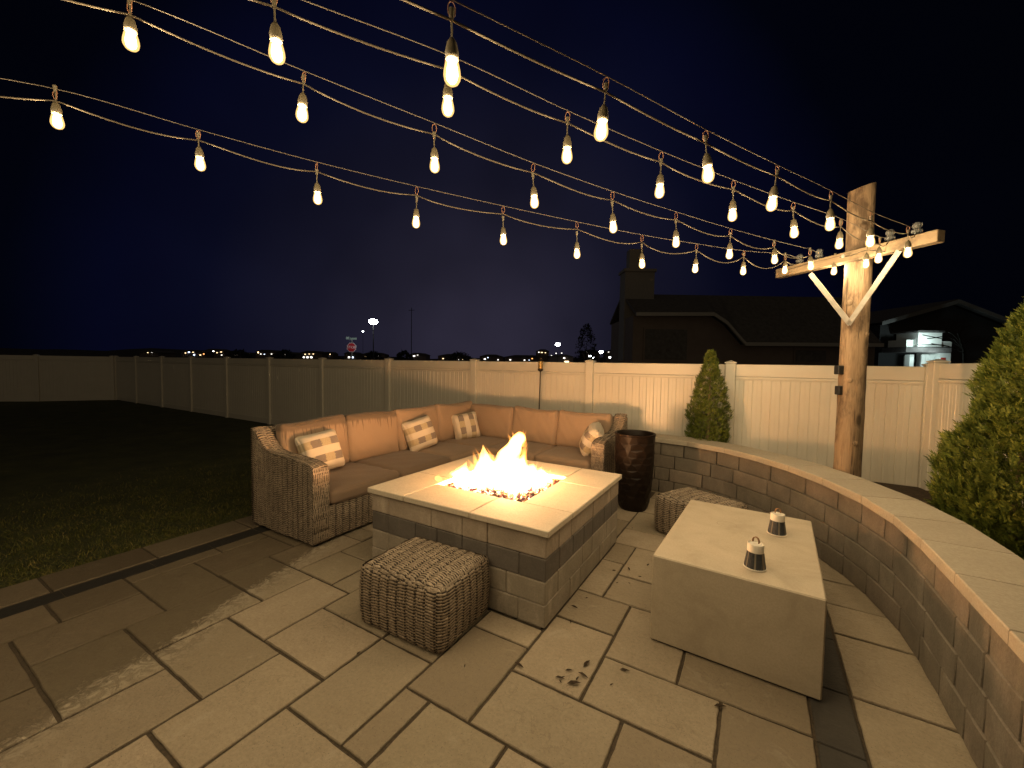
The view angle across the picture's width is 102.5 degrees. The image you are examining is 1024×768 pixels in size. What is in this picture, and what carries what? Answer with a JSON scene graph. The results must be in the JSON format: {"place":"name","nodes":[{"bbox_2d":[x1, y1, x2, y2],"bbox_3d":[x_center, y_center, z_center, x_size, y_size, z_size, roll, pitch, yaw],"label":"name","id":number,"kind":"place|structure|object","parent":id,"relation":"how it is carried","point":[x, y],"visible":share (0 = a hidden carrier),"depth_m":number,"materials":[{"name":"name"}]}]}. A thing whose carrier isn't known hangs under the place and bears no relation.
{"place":"outdoors","nodes":[
{"label":"outdoors","id":0,"kind":"place"},
{"bbox_2d":[0,400,273,588],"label":"lawn","id":1,"kind":"structure","parent":0,"point":[48,447],"depth_m":6.84,"materials":[{"name":"plant"}]},
{"bbox_2d":[0,354,114,401],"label":"vinyl fence","id":2,"kind":"object","parent":1,"relation":"on","point":[53,378],"visible":0.99,"depth_m":17.10,"materials":[{"name":"beige plastic"}]},
{"bbox_2d":[114,356,928,487],"bbox_3d":[-6.209,0.220,11.315,25.803,1.932,0.150,3,3,31],"label":"vinyl fence","id":3,"kind":"object","parent":1,"relation":"on","point":[791,411],"visible":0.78,"depth_m":6.89,"materials":[{"name":"white plastic"}]},
{"bbox_2d":[140,350,175,361],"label":"distant house","id":4,"kind":"structure","parent":0,"point":[148,353],"depth_m":149.69,"materials":[{"name":"brown"}]},
{"bbox_2d":[181,350,214,362],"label":"distant house","id":5,"kind":"structure","parent":0,"point":[198,353],"depth_m":209.57,"materials":[{"name":"brown"}]},
{"bbox_2d":[207,349,231,357],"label":"distant house","id":6,"kind":"structure","parent":0,"point":[219,353],"depth_m":269.38,"materials":[{"name":"brown"}]},
{"bbox_2d":[255,350,279,358],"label":"distant house","id":7,"kind":"structure","parent":0,"point":[262,354],"depth_m":239.45,"materials":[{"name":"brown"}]},
{"bbox_2d":[280,352,304,358],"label":"distant house","id":8,"kind":"structure","parent":0,"point":[299,355],"depth_m":154.32,"materials":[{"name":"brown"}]},
{"bbox_2d":[0,348,602,362],"bbox_3d":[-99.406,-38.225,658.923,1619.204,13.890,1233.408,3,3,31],"label":"hills","id":9,"kind":"structure","parent":0,"point":[68,352],"depth_m":453.28,"materials":[{"name":"black"}]},
{"bbox_2d":[28,359,583,372],"bbox_3d":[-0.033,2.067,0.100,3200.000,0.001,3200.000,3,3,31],"label":"ground","id":10,"kind":"structure","parent":0,"point":[306,365],"depth_m":170.07,"materials":[{"name":"black"}]},
{"bbox_2d":[222,349,253,357],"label":"distant tree","id":11,"kind":"object","parent":10,"relation":"on","point":[235,352],"visible":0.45,"depth_m":99.44,"materials":[{"name":"black plant"}]},
{"bbox_2d":[271,349,297,358],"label":"distant tree","id":12,"kind":"object","parent":10,"relation":"on","point":[286,354],"visible":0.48,"depth_m":99.25,"materials":[{"name":"black plant"}]},
{"bbox_2d":[346,337,356,359],"bbox_3d":[-12.914,-1.755,33.056,0.845,4.048,0.141,1,3,0],"label":"stop sign","id":13,"kind":"object","parent":10,"relation":"on","point":[351,347],"visible":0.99,"depth_m":32.94,"materials":[{"name":"metal"}]},
{"bbox_2d":[363,350,383,367],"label":"distant tree","id":14,"kind":"object","parent":10,"relation":"on","point":[368,355],"visible":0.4,"depth_m":89.42,"materials":[{"name":"black plant"}]},
{"bbox_2d":[369,319,377,359],"bbox_3d":[-10.161,-2.148,30.116,0.600,5.204,0.600,3,3,31],"label":"street lamp","id":15,"kind":"object","parent":10,"relation":"on","point":[372,321],"visible":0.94,"depth_m":30.00,"materials":[{"name":"white"}]},
{"bbox_2d":[394,349,413,359],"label":"distant tree","id":16,"kind":"object","parent":10,"relation":"on","point":[405,354],"visible":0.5,"depth_m":89.22,"materials":[{"name":"black plant"}]},
{"bbox_2d":[411,308,411,353],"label":"utility pole","id":17,"kind":"object","parent":10,"relation":"on","point":[411,330],"visible":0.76,"depth_m":150.01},
{"bbox_2d":[411,353,430,360],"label":"distant house","id":18,"kind":"structure","parent":10,"relation":"on","point":[421,356],"depth_m":149.71,"materials":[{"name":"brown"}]},
{"bbox_2d":[445,351,472,369],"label":"distant tree","id":19,"kind":"object","parent":10,"relation":"on","point":[462,356],"visible":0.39,"depth_m":79.33,"materials":[{"name":"black plant"}]},
{"bbox_2d":[574,323,597,372],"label":"distant tree","id":20,"kind":"object","parent":10,"relation":"on","point":[590,335],"visible":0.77,"depth_m":59.79,"materials":[{"name":"black plant"}]},
{"bbox_2d":[610,249,883,378],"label":"neighbour house","id":21,"kind":"structure","parent":10,"relation":"on","point":[648,325],"depth_m":19.98,"materials":[{"name":"brown"}]},
{"bbox_2d":[643,327,688,361],"bbox_3d":[7.443,-1.911,19.898,2.176,1.620,0.105,1,3,0],"label":"window","id":22,"kind":"structure","parent":21,"relation":"in","point":[659,344],"depth_m":19.85,"materials":[{"name":"brown glass"}]},
{"bbox_2d":[793,348,827,363],"bbox_3d":[14.463,-1.356,19.925,1.618,0.715,0.105,1,3,0],"label":"window","id":23,"kind":"structure","parent":21,"relation":"in","point":[800,355],"depth_m":19.88,"materials":[{"name":"brown glass"}]},
{"bbox_2d":[869,299,1007,380],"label":"gabled house","id":24,"kind":"structure","parent":10,"relation":"on","point":[900,332],"depth_m":25.85,"materials":[{"name":"black"}]},
{"bbox_2d":[920,355,934,366],"bbox_3d":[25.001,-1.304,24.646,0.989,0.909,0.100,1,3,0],"label":"garage door","id":25,"kind":"structure","parent":24,"relation":"in","point":[923,358],"depth_m":24.60,"materials":[{"name":"white"}]},
{"bbox_2d":[924,325,979,362],"bbox_3d":[22.652,-0.817,21.478,3.230,4.529,0.273,1,3,-1],"label":"bare tree","id":26,"kind":"object","parent":10,"relation":"on","point":[963,348],"visible":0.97,"depth_m":21.44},
{"bbox_2d":[300,351,329,358],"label":"distant house","id":27,"kind":"structure","parent":0,"point":[313,354],"depth_m":209.54,"materials":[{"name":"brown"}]},
{"bbox_2d":[327,352,337,359],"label":"distant house","id":28,"kind":"structure","parent":0,"point":[333,355],"depth_m":270.09,"materials":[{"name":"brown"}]},
{"bbox_2d":[344,352,362,359],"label":"distant house","id":29,"kind":"structure","parent":0,"point":[355,355],"depth_m":179.67,"materials":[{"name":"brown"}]},
{"bbox_2d":[363,352,388,359],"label":"distant house","id":30,"kind":"structure","parent":0,"point":[384,356],"depth_m":239.53,"materials":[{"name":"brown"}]},
{"bbox_2d":[438,354,470,360],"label":"distant house","id":31,"kind":"structure","parent":0,"point":[442,357],"depth_m":209.59,"materials":[{"name":"brown"}]},
{"bbox_2d":[0,490,977,767],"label":"paving","id":32,"kind":"structure","parent":0,"point":[90,662],"depth_m":2.23,"materials":[{"name":"stone"}]},
{"bbox_2d":[359,537,489,653],"bbox_3d":[-0.583,1.367,2.787,0.721,0.423,0.592,2,3,29],"label":"wicker ottoman","id":33,"kind":"object","parent":32,"relation":"on","point":[432,596],"visible":1,"depth_m":2.58,"materials":[{"name":"wicker"}]},
{"bbox_2d":[0,526,868,767],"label":"border strip","id":34,"kind":"object","parent":32,"relation":"on","point":[839,742],"visible":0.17,"depth_m":2.19,"materials":[{"name":"grey stone"}]},
{"bbox_2d":[251,401,627,546],"bbox_3d":[-0.524,0.923,5.120,2.896,1.085,3.727,3,3,31],"label":"sectional sofa","id":35,"kind":"object","parent":32,"relation":"on","point":[314,502],"visible":0.68,"depth_m":5.01,"materials":[{"name":"fabric"}]},
{"bbox_2d":[295,429,344,469],"bbox_3d":[-2.082,0.738,4.470,0.341,0.454,0.460,3,3,31],"label":"throw pillow","id":36,"kind":"object","parent":35,"relation":"on","point":[324,446],"visible":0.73,"depth_m":4.38,"materials":[{"name":"fabric"}]},
{"bbox_2d":[402,415,437,451],"bbox_3d":[-1.303,0.705,5.821,0.353,0.498,0.480,3,3,31],"label":"throw pillow","id":37,"kind":"object","parent":35,"relation":"on","point":[419,433],"visible":0.94,"depth_m":5.69,"materials":[{"name":"fabric"}]},
{"bbox_2d":[452,411,479,439],"bbox_3d":[-0.750,0.682,6.669,0.456,0.458,0.306,-1,3,-31],"label":"throw pillow","id":38,"kind":"object","parent":35,"relation":"on","point":[465,426],"visible":0.95,"depth_m":6.56,"materials":[{"name":"fabric"}]},
{"bbox_2d":[579,422,603,455],"bbox_3d":[1.093,0.757,5.625,0.382,0.452,0.415,3,3,31],"label":"throw pillow","id":39,"kind":"object","parent":35,"relation":"on","point":[592,432],"visible":0.89,"depth_m":5.48,"materials":[{"name":"fabric"}]},
{"bbox_2d":[368,453,621,627],"bbox_3d":[-0.078,1.207,3.761,1.693,0.661,1.650,3,3,31],"label":"fire pit","id":40,"kind":"object","parent":32,"relation":"on","point":[542,536],"visible":0.99,"depth_m":3.17,"materials":[{"name":"stone"}]},
{"bbox_2d":[538,357,542,408],"bbox_3d":[0.465,0.523,6.925,0.092,1.942,0.092,3,3,31],"label":"garden torch","id":41,"kind":"object","parent":32,"relation":"on","point":[540,365],"visible":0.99,"depth_m":6.87,"materials":[{"name":"brown metal"}]},
{"bbox_2d":[567,680,580,683],"bbox_3d":[0.334,1.609,2.214,0.079,0.012,0.019,1,3,4],"label":"fallen leaf","id":42,"kind":"object","parent":32,"relation":"on","point":[572,682],"visible":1,"depth_m":2.22,"materials":[{"name":"brown plant"}]},
{"bbox_2d":[615,429,655,511],"bbox_3d":[1.477,1.044,4.975,0.480,0.921,0.480,3,3,31],"label":"planter","id":43,"kind":"object","parent":32,"relation":"on","point":[634,457],"visible":0.98,"depth_m":4.80,"materials":[{"name":"brown metal"}]},
{"bbox_2d":[654,487,747,534],"bbox_3d":[1.899,1.340,4.162,0.592,0.423,0.721,-1,3,-32],"label":"wicker ottoman","id":44,"kind":"object","parent":32,"relation":"on","point":[670,506],"visible":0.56,"depth_m":4.15,"materials":[{"name":"beige wicker"}]},
{"bbox_2d":[650,500,826,699],"bbox_3d":[1.590,1.334,2.882,0.868,0.548,1.302,3,3,33],"label":"table","id":45,"kind":"object","parent":32,"relation":"on","point":[714,599],"visible":1,"depth_m":2.39,"materials":[{"name":"concrete"}]},
{"bbox_2d":[743,536,766,571],"bbox_3d":[1.431,0.988,2.414,0.121,0.184,0.121,0,3,-24],"label":"table lantern","id":46,"kind":"object","parent":45,"relation":"on","point":[754,560],"visible":1,"depth_m":2.38,"materials":[{"name":"beige glass"}]},
{"bbox_2d":[767,508,786,536],"bbox_3d":[1.881,0.971,2.912,0.121,0.184,0.121,1,3,6],"label":"table lantern","id":47,"kind":"object","parent":45,"relation":"on","point":[777,527],"visible":1,"depth_m":2.88,"materials":[{"name":"beige glass"}]},
{"bbox_2d":[651,433,1023,767],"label":"retaining wall","id":48,"kind":"structure","parent":32,"relation":"on","point":[943,591],"depth_m":2.51,"materials":[{"name":"stone"}]},
{"bbox_2d":[480,354,502,361],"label":"distant house","id":49,"kind":"structure","parent":0,"point":[490,357],"depth_m":269.48,"materials":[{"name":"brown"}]},
{"bbox_2d":[0,0,1023,358],"label":"sky","id":50,"kind":"structure","parent":0,"point":[114,236],"materials":[{"name":"blue"}]},
{"bbox_2d":[505,355,537,361],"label":"distant house","id":51,"kind":"structure","parent":0,"point":[520,358],"depth_m":179.67,"materials":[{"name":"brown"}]},
{"bbox_2d":[536,349,548,361],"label":"distant house","id":52,"kind":"structure","parent":0,"point":[543,354],"depth_m":239.45,"materials":[{"name":"brown"}]},
{"bbox_2d":[547,353,573,361],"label":"distant house","id":53,"kind":"structure","parent":0,"point":[562,358],"depth_m":149.73,"materials":[{"name":"brown"}]},
{"bbox_2d":[580,350,599,362],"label":"distant house","id":54,"kind":"structure","parent":0,"point":[598,357],"depth_m":209.59,"materials":[{"name":"brown"}]},
{"bbox_2d":[603,350,610,362],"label":"distant house","id":55,"kind":"structure","parent":0,"point":[606,356],"depth_m":269.57,"materials":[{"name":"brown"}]},
{"bbox_2d":[871,481,937,508],"bbox_3d":[1.631,1.560,1.093,3.382,0.470,10.313,2,3,20],"label":"planting bed","id":56,"kind":"object","parent":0,"point":[919,494],"visible":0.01,"depth_m":4.60,"materials":[{"name":"brown soil"}]},
{"bbox_2d":[684,349,732,442],"bbox_3d":[2.693,0.327,5.632,0.630,1.630,0.581,3,3,31],"label":"evergreen shrub","id":57,"kind":"object","parent":56,"relation":"on","point":[711,359],"visible":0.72,"depth_m":5.54,"materials":[{"name":"green plant"}]},
{"bbox_2d":[776,182,944,476],"bbox_3d":[3.214,-0.301,3.972,0.326,3.160,1.445,0,3,-15],"label":"utility pole","id":58,"kind":"object","parent":56,"relation":"on","point":[859,289],"visible":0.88,"depth_m":3.86,"materials":[{"name":"brown wood"}]},
{"bbox_2d":[0,78,796,257],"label":"guide wire","id":59,"kind":"object","parent":58,"relation":"attached to","point":[346,169],"visible":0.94,"depth_m":2.54,"materials":[{"name":"grey metal"}]},
{"bbox_2d":[0,85,799,268],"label":"string light","id":60,"kind":"object","parent":59,"relation":"hanging from","point":[55,109],"visible":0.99,"depth_m":2.53,"materials":[{"name":"white glass"}]},
{"bbox_2d":[63,0,818,262],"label":"string light","id":61,"kind":"object","parent":58,"relation":"hanging from","point":[129,26],"visible":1,"depth_m":2.00,"materials":[{"name":"white glass"}]},
{"bbox_2d":[133,0,818,253],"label":"guide wire","id":62,"kind":"object","parent":58,"relation":"attached to","point":[418,116],"visible":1,"depth_m":2.06,"materials":[{"name":"brown metal"}]},
{"bbox_2d":[250,0,889,254],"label":"string light","id":63,"kind":"object","parent":58,"relation":"hanging from","point":[275,35],"visible":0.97,"depth_m":1.84,"materials":[{"name":"white glass"}]},
{"bbox_2d":[302,0,888,237],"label":"guide wire","id":64,"kind":"object","parent":58,"relation":"attached to","point":[548,101],"visible":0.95,"depth_m":1.87,"materials":[{"name":"brown metal"}]},
{"bbox_2d":[452,0,916,228],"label":"guide wire","id":65,"kind":"object","parent":58,"relation":"attached to","point":[647,98],"visible":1,"depth_m":1.58,"materials":[{"name":"brown metal"}]},
{"bbox_2d":[401,0,916,248],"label":"string light","id":66,"kind":"object","parent":65,"relation":"hanging from","point":[451,53],"visible":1,"depth_m":1.51,"materials":[{"name":"white glass"}]},
{"bbox_2d":[834,366,843,394],"bbox_3d":[3.147,-0.037,3.957,0.065,0.280,0.060,1,3,0],"label":"outlet box","id":67,"kind":"object","parent":58,"relation":"attached to","point":[838,370],"visible":1,"depth_m":3.93,"materials":[{"name":"black plastic"}]},
{"bbox_2d":[813,244,893,270],"bbox_3d":[3.113,-1.147,3.861,0.158,0.226,0.729,0,3,-15],"label":"string light","id":68,"kind":"object","parent":58,"relation":"hanging from","point":[865,258],"visible":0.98,"depth_m":3.62,"materials":[{"name":"white glass"}]},
{"bbox_2d":[920,359,1022,507],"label":"vinyl fence","id":69,"kind":"object","parent":56,"relation":"on","point":[947,400],"visible":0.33,"depth_m":4.50,"materials":[{"name":"white plastic"}]},
{"bbox_2d":[923,296,1023,559],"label":"evergreen shrub","id":70,"kind":"object","parent":56,"relation":"on","point":[964,488],"visible":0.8,"depth_m":2.73,"materials":[{"name":"green plant"}]}
]}

